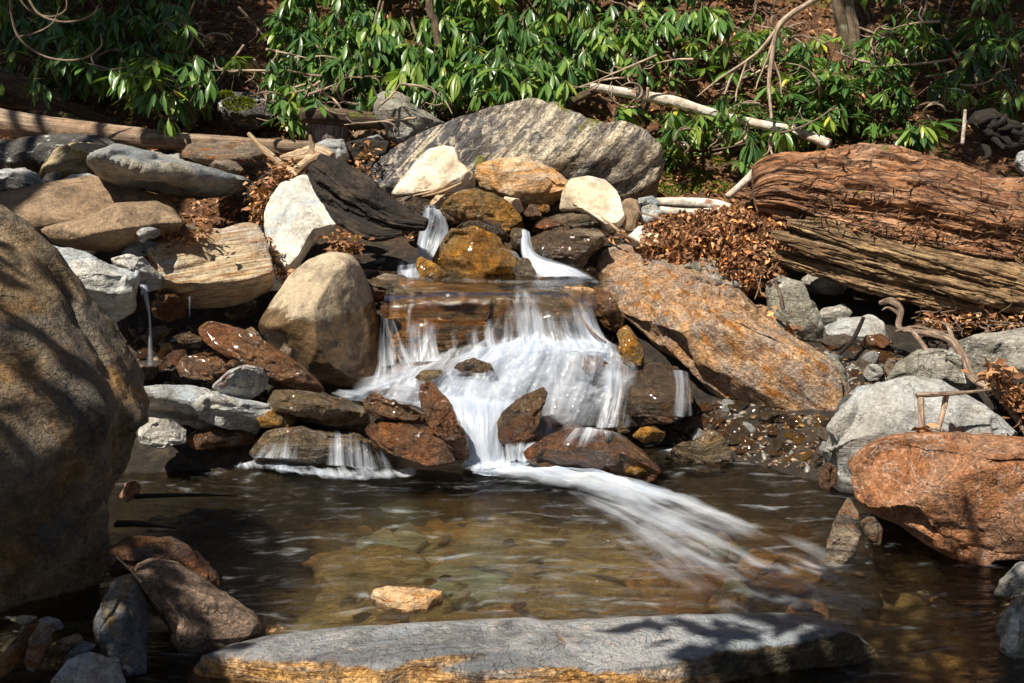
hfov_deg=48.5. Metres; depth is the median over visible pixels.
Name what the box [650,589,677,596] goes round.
bed stone
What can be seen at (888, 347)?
stone
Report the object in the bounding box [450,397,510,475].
waterfall
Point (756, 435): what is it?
stone
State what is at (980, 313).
rootlet
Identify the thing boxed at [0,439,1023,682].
pool water
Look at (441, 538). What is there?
pebble
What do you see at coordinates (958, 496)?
boulder
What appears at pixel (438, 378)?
rock
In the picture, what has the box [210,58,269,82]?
bare twig
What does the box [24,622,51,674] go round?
rock
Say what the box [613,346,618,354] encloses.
stone
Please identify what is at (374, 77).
bare twig
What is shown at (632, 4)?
bare twig
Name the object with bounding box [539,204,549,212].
rock
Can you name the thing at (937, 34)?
bare twig
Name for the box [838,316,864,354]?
wet branch
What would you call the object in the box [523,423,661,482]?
boulder
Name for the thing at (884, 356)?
stone
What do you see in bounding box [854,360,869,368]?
stone
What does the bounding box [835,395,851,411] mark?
rock
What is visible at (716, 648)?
stone slab
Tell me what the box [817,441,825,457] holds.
stone
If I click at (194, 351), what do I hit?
shingle
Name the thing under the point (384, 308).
rock
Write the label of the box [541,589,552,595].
pebble
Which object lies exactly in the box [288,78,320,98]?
bare twig
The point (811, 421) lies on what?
shingle
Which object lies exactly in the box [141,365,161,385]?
stone
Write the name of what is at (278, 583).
pebble
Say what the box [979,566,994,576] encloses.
stone
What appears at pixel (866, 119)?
bare twig
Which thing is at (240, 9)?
bare twig
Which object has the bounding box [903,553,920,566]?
stone
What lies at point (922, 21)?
bare twig
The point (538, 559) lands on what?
pebble
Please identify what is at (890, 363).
rock
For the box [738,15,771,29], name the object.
bare twig
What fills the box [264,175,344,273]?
stone slab
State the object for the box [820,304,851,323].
rock
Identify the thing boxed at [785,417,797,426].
stone
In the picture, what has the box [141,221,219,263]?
dead leaves
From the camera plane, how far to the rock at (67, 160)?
5.75 m
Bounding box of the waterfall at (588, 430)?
[584,427,601,438]
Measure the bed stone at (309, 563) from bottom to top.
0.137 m
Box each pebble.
[269,589,288,606]
[272,579,294,587]
[288,590,304,601]
[340,596,356,604]
[350,593,364,604]
[357,525,371,534]
[375,612,399,624]
[424,578,436,585]
[435,535,450,542]
[438,548,458,556]
[439,573,450,580]
[449,509,458,516]
[454,589,470,603]
[469,501,485,510]
[473,508,485,514]
[502,538,513,546]
[511,601,526,610]
[526,556,542,563]
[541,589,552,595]
[542,525,560,533]
[559,528,566,538]
[592,521,617,531]
[597,566,609,571]
[615,544,625,550]
[650,551,662,560]
[657,510,667,515]
[685,552,706,563]
[701,610,714,613]
[717,531,729,539]
[757,567,770,574]
[770,561,784,571]
[775,558,789,566]
[791,523,811,534]
[791,601,813,611]
[799,552,808,558]
[808,582,819,589]
[808,610,824,618]
[818,558,828,566]
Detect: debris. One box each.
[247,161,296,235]
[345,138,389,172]
[938,316,1001,331]
[981,365,1023,429]
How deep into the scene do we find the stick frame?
3.78 m
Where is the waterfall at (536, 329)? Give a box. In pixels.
[518,309,612,355]
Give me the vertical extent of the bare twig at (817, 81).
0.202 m
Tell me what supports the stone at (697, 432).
on the ground
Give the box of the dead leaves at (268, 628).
[266,624,285,634]
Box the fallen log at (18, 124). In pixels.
[0,108,308,152]
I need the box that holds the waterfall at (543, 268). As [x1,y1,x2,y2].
[521,229,584,277]
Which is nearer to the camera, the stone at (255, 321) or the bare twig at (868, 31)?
the stone at (255, 321)
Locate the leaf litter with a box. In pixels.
[0,0,1023,244]
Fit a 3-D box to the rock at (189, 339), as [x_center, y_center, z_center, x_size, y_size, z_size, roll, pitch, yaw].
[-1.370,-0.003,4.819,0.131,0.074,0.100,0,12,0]
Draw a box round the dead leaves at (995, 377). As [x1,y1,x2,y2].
[961,356,1023,431]
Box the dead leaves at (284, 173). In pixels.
[241,154,299,226]
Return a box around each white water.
[237,460,413,478]
[350,337,619,414]
[463,456,726,516]
[518,444,530,464]
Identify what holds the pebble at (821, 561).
on the ground
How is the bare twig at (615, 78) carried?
attached to the rhododendron at (557, 73)
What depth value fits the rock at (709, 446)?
4.45 m
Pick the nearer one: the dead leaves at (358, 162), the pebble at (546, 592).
the pebble at (546, 592)
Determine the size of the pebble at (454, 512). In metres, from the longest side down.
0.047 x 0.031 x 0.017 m
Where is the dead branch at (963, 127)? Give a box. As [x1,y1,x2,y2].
[960,110,966,143]
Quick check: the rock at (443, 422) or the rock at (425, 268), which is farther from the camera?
the rock at (425, 268)
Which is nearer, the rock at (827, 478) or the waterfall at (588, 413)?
the rock at (827, 478)
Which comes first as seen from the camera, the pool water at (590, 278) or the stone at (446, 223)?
the pool water at (590, 278)
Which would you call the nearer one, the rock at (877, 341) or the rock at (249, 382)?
the rock at (249, 382)
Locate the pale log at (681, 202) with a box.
[656,197,730,207]
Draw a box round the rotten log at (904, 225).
[751,143,1023,328]
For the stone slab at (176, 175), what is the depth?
5.16 m
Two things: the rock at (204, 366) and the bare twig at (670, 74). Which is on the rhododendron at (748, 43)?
the bare twig at (670, 74)
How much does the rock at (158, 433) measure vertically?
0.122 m
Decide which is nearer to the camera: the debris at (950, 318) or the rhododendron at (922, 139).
the debris at (950, 318)
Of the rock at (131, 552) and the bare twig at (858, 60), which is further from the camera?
the bare twig at (858, 60)
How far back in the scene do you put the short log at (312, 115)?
6.45 m
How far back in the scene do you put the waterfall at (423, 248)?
5.46 m
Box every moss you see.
[216,89,256,112]
[658,155,733,195]
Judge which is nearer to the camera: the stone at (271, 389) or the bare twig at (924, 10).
the stone at (271, 389)
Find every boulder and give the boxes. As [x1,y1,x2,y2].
[0,133,114,178]
[0,175,180,242]
[0,204,149,634]
[41,201,183,251]
[249,425,396,475]
[258,251,382,387]
[368,98,664,220]
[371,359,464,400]
[384,277,513,363]
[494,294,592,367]
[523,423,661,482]
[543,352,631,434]
[595,244,851,410]
[606,362,692,430]
[821,376,1016,495]
[847,431,1023,569]
[885,348,978,390]
[948,327,1023,372]
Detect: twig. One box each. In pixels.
[1,6,43,27]
[86,48,140,80]
[88,48,122,62]
[116,557,141,582]
[134,493,238,498]
[144,29,159,60]
[153,73,180,110]
[169,19,194,59]
[185,13,210,37]
[188,31,210,45]
[190,39,212,57]
[194,0,205,32]
[198,32,232,48]
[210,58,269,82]
[215,44,244,88]
[231,6,269,47]
[248,78,264,96]
[250,86,290,101]
[252,59,281,113]
[256,83,305,128]
[265,48,306,65]
[274,46,289,83]
[287,65,322,77]
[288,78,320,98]
[301,53,356,92]
[308,82,338,95]
[316,86,352,133]
[319,82,345,115]
[335,66,362,105]
[344,64,386,90]
[344,108,416,130]
[380,76,411,105]
[401,83,451,112]
[573,65,626,90]
[581,28,604,75]
[581,54,657,87]
[581,316,605,342]
[601,53,642,102]
[601,216,620,232]
[607,0,649,16]
[607,82,649,108]
[621,72,642,100]
[623,0,656,9]
[637,211,667,220]
[644,55,693,71]
[668,50,706,82]
[673,126,695,147]
[674,139,689,155]
[710,100,763,145]
[714,60,767,91]
[719,79,741,111]
[729,70,742,95]
[734,116,753,145]
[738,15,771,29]
[739,25,751,54]
[749,0,757,21]
[753,272,762,298]
[762,5,791,32]
[763,134,781,155]
[769,35,806,68]
[773,278,784,308]
[777,23,792,58]
[780,105,841,134]
[781,21,808,31]
[786,62,830,97]
[791,35,830,53]
[835,46,870,63]
[847,117,891,123]
[856,43,879,77]
[859,26,904,63]
[870,24,903,71]
[870,44,949,81]
[876,7,939,33]
[888,19,948,44]
[916,0,927,26]
[923,102,946,120]
[924,69,956,81]
[952,90,974,116]
[958,42,975,63]
[959,51,1009,86]
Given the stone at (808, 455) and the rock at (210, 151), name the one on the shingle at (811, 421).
the stone at (808, 455)
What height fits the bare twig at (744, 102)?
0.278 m
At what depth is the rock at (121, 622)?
2.85 m
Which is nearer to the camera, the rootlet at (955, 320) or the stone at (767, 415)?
the stone at (767, 415)
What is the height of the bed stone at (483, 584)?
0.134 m
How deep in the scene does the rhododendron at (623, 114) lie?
6.77 m
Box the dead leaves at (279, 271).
[261,233,295,284]
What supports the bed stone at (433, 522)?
on the ground
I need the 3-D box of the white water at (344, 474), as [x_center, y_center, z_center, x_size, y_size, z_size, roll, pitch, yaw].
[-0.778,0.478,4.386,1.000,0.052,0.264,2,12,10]
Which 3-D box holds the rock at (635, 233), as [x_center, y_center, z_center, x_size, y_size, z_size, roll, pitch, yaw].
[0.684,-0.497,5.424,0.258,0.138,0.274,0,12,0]
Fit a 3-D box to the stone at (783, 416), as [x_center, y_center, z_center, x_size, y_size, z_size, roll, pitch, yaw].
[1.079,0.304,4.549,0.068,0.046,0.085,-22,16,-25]
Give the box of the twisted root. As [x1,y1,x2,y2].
[879,297,1023,434]
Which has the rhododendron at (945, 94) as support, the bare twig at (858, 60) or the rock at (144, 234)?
the bare twig at (858, 60)
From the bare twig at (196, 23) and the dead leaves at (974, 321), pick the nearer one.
the dead leaves at (974, 321)
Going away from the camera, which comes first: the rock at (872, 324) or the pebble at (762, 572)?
the pebble at (762, 572)
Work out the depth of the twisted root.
4.57 m
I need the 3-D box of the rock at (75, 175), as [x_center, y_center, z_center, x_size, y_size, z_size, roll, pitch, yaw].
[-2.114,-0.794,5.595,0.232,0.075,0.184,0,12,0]
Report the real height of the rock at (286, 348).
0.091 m
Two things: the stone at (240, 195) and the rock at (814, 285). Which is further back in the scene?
the stone at (240, 195)
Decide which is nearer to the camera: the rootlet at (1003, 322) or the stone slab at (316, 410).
the stone slab at (316, 410)
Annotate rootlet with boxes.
[911,299,925,318]
[915,305,942,313]
[915,319,937,325]
[941,296,955,312]
[942,322,974,328]
[945,315,962,333]
[960,312,981,317]
[976,322,995,332]
[981,300,987,322]
[988,320,1023,325]
[990,299,1013,317]
[996,324,1014,329]
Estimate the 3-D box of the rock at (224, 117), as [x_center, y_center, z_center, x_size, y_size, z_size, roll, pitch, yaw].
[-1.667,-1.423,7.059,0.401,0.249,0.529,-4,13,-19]
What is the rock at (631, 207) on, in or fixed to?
on the ground
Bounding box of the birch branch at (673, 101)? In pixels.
[590,83,831,147]
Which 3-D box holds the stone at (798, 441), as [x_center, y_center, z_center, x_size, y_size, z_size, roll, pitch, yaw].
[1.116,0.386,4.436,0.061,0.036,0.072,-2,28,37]
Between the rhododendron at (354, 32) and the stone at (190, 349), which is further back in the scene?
the rhododendron at (354, 32)
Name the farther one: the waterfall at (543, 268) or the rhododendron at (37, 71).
the rhododendron at (37, 71)
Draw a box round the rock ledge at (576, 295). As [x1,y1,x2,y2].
[384,286,596,311]
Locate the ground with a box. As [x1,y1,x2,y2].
[0,0,1023,682]
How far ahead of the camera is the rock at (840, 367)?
4.70 m
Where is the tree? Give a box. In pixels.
[831,0,860,66]
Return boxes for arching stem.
[8,0,102,61]
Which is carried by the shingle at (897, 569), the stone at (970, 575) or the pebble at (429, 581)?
the stone at (970, 575)
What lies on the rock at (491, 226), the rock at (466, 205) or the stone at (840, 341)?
the rock at (466, 205)
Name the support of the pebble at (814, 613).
on the bed stone at (877, 634)
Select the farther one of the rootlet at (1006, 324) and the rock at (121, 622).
the rootlet at (1006, 324)
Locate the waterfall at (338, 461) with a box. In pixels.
[336,453,358,465]
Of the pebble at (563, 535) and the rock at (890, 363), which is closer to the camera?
the pebble at (563, 535)
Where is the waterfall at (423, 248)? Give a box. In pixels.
[418,208,441,260]
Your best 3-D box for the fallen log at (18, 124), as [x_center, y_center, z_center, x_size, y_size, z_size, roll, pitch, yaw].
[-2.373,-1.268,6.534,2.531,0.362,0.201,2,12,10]
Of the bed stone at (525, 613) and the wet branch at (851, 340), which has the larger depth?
the wet branch at (851, 340)
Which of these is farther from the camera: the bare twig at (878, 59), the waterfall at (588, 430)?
the bare twig at (878, 59)
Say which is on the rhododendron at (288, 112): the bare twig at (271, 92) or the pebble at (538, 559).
the bare twig at (271, 92)
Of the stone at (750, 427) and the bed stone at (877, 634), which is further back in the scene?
the stone at (750, 427)
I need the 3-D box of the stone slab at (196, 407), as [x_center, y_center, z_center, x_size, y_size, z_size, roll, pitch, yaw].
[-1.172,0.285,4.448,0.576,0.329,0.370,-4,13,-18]
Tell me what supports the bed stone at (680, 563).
on the ground
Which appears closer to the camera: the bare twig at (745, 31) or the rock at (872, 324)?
the rock at (872, 324)
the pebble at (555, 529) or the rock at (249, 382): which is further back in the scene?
the rock at (249, 382)
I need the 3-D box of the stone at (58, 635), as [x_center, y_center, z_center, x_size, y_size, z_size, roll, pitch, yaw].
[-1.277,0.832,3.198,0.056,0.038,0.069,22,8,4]
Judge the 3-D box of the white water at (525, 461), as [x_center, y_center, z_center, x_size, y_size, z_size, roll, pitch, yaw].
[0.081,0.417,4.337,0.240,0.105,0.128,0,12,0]
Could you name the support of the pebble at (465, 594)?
on the bed stone at (371, 608)
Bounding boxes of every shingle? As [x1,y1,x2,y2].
[0,622,137,682]
[117,325,266,400]
[666,400,827,472]
[815,341,903,387]
[868,540,1009,618]
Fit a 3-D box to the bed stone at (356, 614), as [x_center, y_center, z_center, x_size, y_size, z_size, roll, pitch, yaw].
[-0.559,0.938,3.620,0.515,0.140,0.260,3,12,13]
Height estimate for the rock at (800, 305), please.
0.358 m
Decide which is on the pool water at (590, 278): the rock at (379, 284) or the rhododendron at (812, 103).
the rock at (379, 284)
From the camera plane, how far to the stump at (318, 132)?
6.49 m
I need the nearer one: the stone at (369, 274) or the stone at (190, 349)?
the stone at (190, 349)
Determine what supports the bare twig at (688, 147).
on the rhododendron at (675, 121)
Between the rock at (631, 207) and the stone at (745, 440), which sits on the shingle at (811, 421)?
the stone at (745, 440)
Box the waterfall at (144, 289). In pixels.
[141,284,150,348]
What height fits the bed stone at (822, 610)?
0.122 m
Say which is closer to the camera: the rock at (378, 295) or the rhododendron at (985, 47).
the rock at (378, 295)
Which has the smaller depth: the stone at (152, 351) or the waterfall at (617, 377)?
the waterfall at (617, 377)
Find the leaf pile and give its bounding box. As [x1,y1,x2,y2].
[637,202,793,296]
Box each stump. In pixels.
[305,123,347,142]
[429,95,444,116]
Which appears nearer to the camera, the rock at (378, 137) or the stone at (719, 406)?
the stone at (719, 406)
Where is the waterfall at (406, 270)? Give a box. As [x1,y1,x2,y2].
[399,260,416,276]
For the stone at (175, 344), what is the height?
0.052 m
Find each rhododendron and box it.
[0,0,115,112]
[72,0,228,130]
[157,55,253,138]
[256,0,434,129]
[256,67,334,140]
[377,0,545,118]
[503,0,618,107]
[585,0,735,86]
[614,91,654,128]
[624,0,795,100]
[653,93,801,178]
[659,129,730,170]
[750,34,869,152]
[834,0,982,142]
[879,119,967,154]
[944,0,1023,121]
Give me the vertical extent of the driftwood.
0.485 m
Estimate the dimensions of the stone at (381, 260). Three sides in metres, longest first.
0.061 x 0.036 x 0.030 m
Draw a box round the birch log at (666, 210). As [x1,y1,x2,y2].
[658,206,719,215]
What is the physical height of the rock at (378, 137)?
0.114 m
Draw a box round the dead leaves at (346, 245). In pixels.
[317,225,374,261]
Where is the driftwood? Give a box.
[247,132,428,241]
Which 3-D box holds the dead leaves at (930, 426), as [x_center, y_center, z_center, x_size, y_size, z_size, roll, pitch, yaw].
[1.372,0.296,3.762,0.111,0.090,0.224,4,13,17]
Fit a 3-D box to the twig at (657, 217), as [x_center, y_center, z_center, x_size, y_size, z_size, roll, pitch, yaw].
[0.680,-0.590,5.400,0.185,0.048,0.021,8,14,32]
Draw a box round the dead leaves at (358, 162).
[349,140,382,178]
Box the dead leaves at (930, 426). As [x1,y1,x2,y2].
[910,423,944,432]
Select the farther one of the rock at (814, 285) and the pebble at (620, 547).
the rock at (814, 285)
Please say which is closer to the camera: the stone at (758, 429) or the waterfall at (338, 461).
the waterfall at (338, 461)
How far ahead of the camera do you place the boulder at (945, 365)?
4.44 m
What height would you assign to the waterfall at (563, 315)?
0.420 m
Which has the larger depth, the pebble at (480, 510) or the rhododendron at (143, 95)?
the rhododendron at (143, 95)
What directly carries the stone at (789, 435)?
on the shingle at (811, 421)
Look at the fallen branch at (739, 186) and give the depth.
6.00 m
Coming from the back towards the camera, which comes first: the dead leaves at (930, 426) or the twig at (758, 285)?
the twig at (758, 285)
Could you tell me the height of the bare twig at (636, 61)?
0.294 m
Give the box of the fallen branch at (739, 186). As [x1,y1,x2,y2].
[725,170,751,198]
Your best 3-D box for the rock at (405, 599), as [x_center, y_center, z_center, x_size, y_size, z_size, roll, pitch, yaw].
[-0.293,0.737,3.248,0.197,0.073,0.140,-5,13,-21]
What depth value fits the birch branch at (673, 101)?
6.66 m
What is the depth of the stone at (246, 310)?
5.20 m
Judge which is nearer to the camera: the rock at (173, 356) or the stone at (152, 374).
the rock at (173, 356)
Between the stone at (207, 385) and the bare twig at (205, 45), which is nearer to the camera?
the stone at (207, 385)
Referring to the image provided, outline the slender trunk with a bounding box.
[425,0,442,44]
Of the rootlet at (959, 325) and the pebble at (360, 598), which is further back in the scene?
the rootlet at (959, 325)
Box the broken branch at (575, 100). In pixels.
[565,89,599,108]
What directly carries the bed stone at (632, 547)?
on the ground
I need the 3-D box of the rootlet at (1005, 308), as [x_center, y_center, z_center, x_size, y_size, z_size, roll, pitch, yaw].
[2.121,-0.145,4.900,0.052,0.120,0.251,0,12,0]
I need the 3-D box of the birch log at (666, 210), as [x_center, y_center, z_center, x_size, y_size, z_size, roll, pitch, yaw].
[0.896,-0.656,5.739,0.362,0.056,0.044,0,12,0]
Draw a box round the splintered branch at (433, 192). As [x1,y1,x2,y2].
[413,179,461,196]
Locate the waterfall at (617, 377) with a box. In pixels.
[546,371,620,433]
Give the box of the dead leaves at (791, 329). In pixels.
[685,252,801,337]
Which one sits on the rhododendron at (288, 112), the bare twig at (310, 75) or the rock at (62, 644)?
the bare twig at (310, 75)
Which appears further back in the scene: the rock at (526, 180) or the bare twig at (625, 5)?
the bare twig at (625, 5)
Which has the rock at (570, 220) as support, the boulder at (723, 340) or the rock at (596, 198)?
the rock at (596, 198)
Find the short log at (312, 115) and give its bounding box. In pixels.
[300,107,384,129]
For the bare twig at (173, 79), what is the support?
on the rhododendron at (143, 95)
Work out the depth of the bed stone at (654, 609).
3.70 m
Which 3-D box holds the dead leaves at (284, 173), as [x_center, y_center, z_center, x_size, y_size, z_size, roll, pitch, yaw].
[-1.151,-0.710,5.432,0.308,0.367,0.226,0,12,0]
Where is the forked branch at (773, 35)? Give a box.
[697,0,820,118]
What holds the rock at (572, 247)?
on the pool water at (590, 278)
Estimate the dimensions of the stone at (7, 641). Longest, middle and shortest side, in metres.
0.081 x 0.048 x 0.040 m
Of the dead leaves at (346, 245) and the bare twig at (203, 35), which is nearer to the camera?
the dead leaves at (346, 245)
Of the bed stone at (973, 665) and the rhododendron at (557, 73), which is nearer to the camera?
the bed stone at (973, 665)
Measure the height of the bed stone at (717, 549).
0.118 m
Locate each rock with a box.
[0,167,44,185]
[0,178,30,192]
[0,624,35,678]
[11,615,37,625]
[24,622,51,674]
[38,142,108,177]
[38,616,63,629]
[43,172,63,181]
[51,634,83,652]
[51,652,125,682]
[61,173,97,179]
[61,641,95,662]
[93,574,150,677]
[104,535,219,587]
[111,254,162,291]
[119,480,140,501]
[122,240,157,256]
[135,558,262,655]
[136,227,160,241]
[138,417,186,448]
[142,325,168,343]
[151,292,186,321]
[158,342,172,359]
[161,349,187,364]
[169,222,209,236]
[173,331,202,347]
[176,352,230,380]
[181,139,282,176]
[187,427,258,449]
[198,321,323,392]
[209,92,276,129]
[209,158,245,173]
[212,365,268,399]
[224,359,241,369]
[246,327,261,338]
[257,411,296,427]
[280,343,293,358]
[316,138,349,162]
[348,129,388,141]
[363,392,425,423]
[365,417,454,465]
[367,134,383,139]
[367,277,391,290]
[370,286,384,301]
[371,586,442,615]
[373,91,443,144]
[376,273,405,280]
[380,302,389,317]
[392,145,475,198]
[394,196,435,215]
[415,256,449,277]
[415,369,449,387]
[419,381,468,459]
[430,193,453,207]
[432,226,517,275]
[440,188,524,231]
[451,358,494,379]
[456,220,510,242]
[475,154,567,206]
[497,387,547,446]
[504,196,523,212]
[509,228,522,250]
[512,257,537,276]
[524,204,541,220]
[530,227,605,267]
[535,212,600,229]
[535,218,563,229]
[538,276,554,278]
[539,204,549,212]
[559,176,625,232]
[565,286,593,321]
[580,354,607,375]
[592,287,624,333]
[600,413,629,433]
[617,325,643,368]
[622,198,640,232]
[625,466,646,475]
[628,226,659,246]
[633,426,665,443]
[638,195,659,207]
[639,203,663,224]
[665,430,733,473]
[681,258,756,295]
[765,275,826,343]
[801,274,847,295]
[818,462,836,489]
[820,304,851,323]
[825,314,888,345]
[825,498,861,567]
[831,356,848,384]
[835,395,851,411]
[848,382,878,394]
[861,334,889,349]
[861,517,882,545]
[863,364,883,380]
[884,357,896,375]
[994,562,1023,598]
[996,592,1023,682]
[1014,151,1023,175]
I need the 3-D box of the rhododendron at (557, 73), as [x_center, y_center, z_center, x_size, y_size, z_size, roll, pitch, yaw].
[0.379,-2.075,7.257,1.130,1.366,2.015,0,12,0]
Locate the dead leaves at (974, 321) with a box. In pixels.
[914,305,1023,337]
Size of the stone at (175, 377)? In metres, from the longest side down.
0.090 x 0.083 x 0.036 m
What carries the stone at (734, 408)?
on the shingle at (811, 421)
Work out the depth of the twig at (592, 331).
4.73 m
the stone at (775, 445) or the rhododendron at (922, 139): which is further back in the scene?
the rhododendron at (922, 139)
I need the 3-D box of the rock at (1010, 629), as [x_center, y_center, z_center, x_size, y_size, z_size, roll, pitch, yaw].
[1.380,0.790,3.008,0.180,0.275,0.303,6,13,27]
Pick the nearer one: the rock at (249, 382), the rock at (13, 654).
the rock at (13, 654)
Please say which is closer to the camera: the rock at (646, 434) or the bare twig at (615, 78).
the rock at (646, 434)
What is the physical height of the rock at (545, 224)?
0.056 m
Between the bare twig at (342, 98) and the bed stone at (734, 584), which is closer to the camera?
the bed stone at (734, 584)
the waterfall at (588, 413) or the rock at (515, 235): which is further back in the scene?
the rock at (515, 235)
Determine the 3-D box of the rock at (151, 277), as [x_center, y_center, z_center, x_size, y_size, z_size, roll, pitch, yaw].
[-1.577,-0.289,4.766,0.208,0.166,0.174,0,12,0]
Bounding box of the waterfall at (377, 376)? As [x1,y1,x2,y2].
[375,368,415,389]
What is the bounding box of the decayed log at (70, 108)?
[0,68,119,124]
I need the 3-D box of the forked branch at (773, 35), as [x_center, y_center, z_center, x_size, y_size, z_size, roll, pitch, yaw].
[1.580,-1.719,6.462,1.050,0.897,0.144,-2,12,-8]
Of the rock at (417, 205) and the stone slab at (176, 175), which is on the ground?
the rock at (417, 205)
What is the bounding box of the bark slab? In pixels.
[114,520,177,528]
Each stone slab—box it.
[53,245,140,322]
[87,143,251,199]
[144,385,276,434]
[146,222,273,308]
[186,612,901,682]
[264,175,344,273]
[267,389,369,435]
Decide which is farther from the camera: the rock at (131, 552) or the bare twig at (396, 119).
the bare twig at (396, 119)
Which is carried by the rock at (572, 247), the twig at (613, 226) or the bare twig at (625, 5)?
the twig at (613, 226)
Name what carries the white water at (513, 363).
on the boulder at (570, 446)
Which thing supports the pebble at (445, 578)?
on the bed stone at (433, 572)
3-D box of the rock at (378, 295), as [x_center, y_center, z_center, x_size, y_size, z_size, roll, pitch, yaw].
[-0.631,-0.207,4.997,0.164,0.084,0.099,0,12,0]
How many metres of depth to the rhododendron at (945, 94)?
6.94 m
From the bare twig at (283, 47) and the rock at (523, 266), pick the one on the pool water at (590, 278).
the rock at (523, 266)
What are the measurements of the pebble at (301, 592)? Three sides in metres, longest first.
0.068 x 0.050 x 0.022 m
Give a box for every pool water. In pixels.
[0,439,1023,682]
[345,395,422,411]
[379,270,611,287]
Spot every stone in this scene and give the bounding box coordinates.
[0,637,13,650]
[52,630,67,642]
[90,644,101,652]
[134,334,143,342]
[136,345,148,358]
[136,355,144,359]
[141,344,159,356]
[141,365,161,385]
[158,362,175,370]
[166,326,176,336]
[170,368,183,382]
[171,341,181,348]
[179,378,197,385]
[181,341,204,352]
[188,326,198,333]
[201,383,213,390]
[224,300,260,320]
[237,189,247,198]
[251,318,259,323]
[262,602,376,636]
[267,386,276,395]
[301,545,347,567]
[313,545,431,596]
[313,589,347,604]
[352,522,427,553]
[354,582,453,622]
[363,269,379,278]
[375,258,385,263]
[379,328,384,334]
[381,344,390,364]
[403,563,484,596]
[415,517,445,539]
[420,514,592,576]
[422,611,509,621]
[430,560,456,567]
[437,219,451,227]
[450,572,515,611]
[476,604,531,617]
[507,569,640,619]
[540,519,709,586]
[546,611,622,619]
[585,267,595,270]
[598,597,720,616]
[601,229,609,237]
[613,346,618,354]
[623,555,746,606]
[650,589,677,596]
[680,415,706,435]
[691,427,704,439]
[698,402,713,413]
[701,415,708,424]
[701,535,729,558]
[707,588,747,612]
[709,413,718,419]
[710,424,717,429]
[711,416,725,424]
[715,409,727,417]
[716,403,722,409]
[716,535,740,559]
[719,424,728,429]
[720,399,733,411]
[721,577,752,603]
[724,435,740,444]
[725,417,752,437]
[728,404,742,413]
[734,400,749,409]
[735,446,748,453]
[736,552,822,595]
[738,547,767,561]
[740,434,752,445]
[742,421,755,432]
[748,442,753,450]
[752,433,761,438]
[755,425,762,432]
[757,405,771,413]
[757,409,782,420]
[760,420,772,424]
[766,426,778,436]
[767,438,781,457]
[768,449,782,456]
[773,411,790,422]
[781,431,796,438]
[781,442,790,452]
[784,416,801,429]
[784,452,796,461]
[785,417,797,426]
[785,599,829,619]
[788,427,794,433]
[789,439,797,447]
[793,435,805,444]
[795,444,804,451]
[800,450,813,461]
[808,441,817,448]
[813,416,826,427]
[814,457,823,466]
[816,425,828,441]
[816,449,823,457]
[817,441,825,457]
[820,419,830,427]
[821,333,850,348]
[825,345,841,350]
[827,353,840,361]
[840,620,937,664]
[847,342,859,351]
[851,342,859,348]
[851,369,860,377]
[854,349,869,360]
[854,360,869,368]
[861,350,878,363]
[861,589,932,628]
[869,348,896,364]
[878,552,888,569]
[885,343,892,351]
[887,647,1005,682]
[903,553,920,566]
[940,557,957,570]
[967,569,979,579]
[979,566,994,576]
[1004,560,1023,573]
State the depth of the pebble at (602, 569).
3.97 m
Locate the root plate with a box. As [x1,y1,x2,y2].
[968,108,1023,160]
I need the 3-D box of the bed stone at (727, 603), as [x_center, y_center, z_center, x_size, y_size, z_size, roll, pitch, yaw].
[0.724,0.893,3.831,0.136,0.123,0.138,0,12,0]
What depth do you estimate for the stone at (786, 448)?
4.41 m
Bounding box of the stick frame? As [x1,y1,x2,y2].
[915,389,991,430]
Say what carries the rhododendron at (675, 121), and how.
on the ground
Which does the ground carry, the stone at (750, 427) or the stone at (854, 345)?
the stone at (854, 345)
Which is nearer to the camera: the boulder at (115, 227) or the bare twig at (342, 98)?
the boulder at (115, 227)
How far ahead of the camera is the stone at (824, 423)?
4.42 m
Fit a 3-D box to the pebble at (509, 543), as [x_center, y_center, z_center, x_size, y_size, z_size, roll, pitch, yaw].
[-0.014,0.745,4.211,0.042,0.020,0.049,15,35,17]
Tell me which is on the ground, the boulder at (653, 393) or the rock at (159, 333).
the boulder at (653, 393)
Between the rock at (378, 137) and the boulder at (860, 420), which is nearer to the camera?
the boulder at (860, 420)
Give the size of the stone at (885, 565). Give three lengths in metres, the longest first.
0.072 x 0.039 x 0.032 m
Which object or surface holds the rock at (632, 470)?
on the pool water at (573, 520)
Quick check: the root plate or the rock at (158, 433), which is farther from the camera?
the root plate
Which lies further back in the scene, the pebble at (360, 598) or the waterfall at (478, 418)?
the waterfall at (478, 418)
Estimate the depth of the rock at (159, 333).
4.68 m
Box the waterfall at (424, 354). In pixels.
[383,329,494,366]
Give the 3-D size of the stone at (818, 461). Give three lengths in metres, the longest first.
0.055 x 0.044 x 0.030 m
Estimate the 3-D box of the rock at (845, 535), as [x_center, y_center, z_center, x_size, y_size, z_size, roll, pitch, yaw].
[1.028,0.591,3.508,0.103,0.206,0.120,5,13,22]
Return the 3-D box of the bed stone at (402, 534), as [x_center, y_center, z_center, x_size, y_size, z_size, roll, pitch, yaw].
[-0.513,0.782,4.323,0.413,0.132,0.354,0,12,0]
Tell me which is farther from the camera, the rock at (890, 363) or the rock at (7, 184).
the rock at (7, 184)
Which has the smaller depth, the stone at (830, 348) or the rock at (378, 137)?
the stone at (830, 348)
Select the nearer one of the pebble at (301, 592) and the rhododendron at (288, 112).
the pebble at (301, 592)

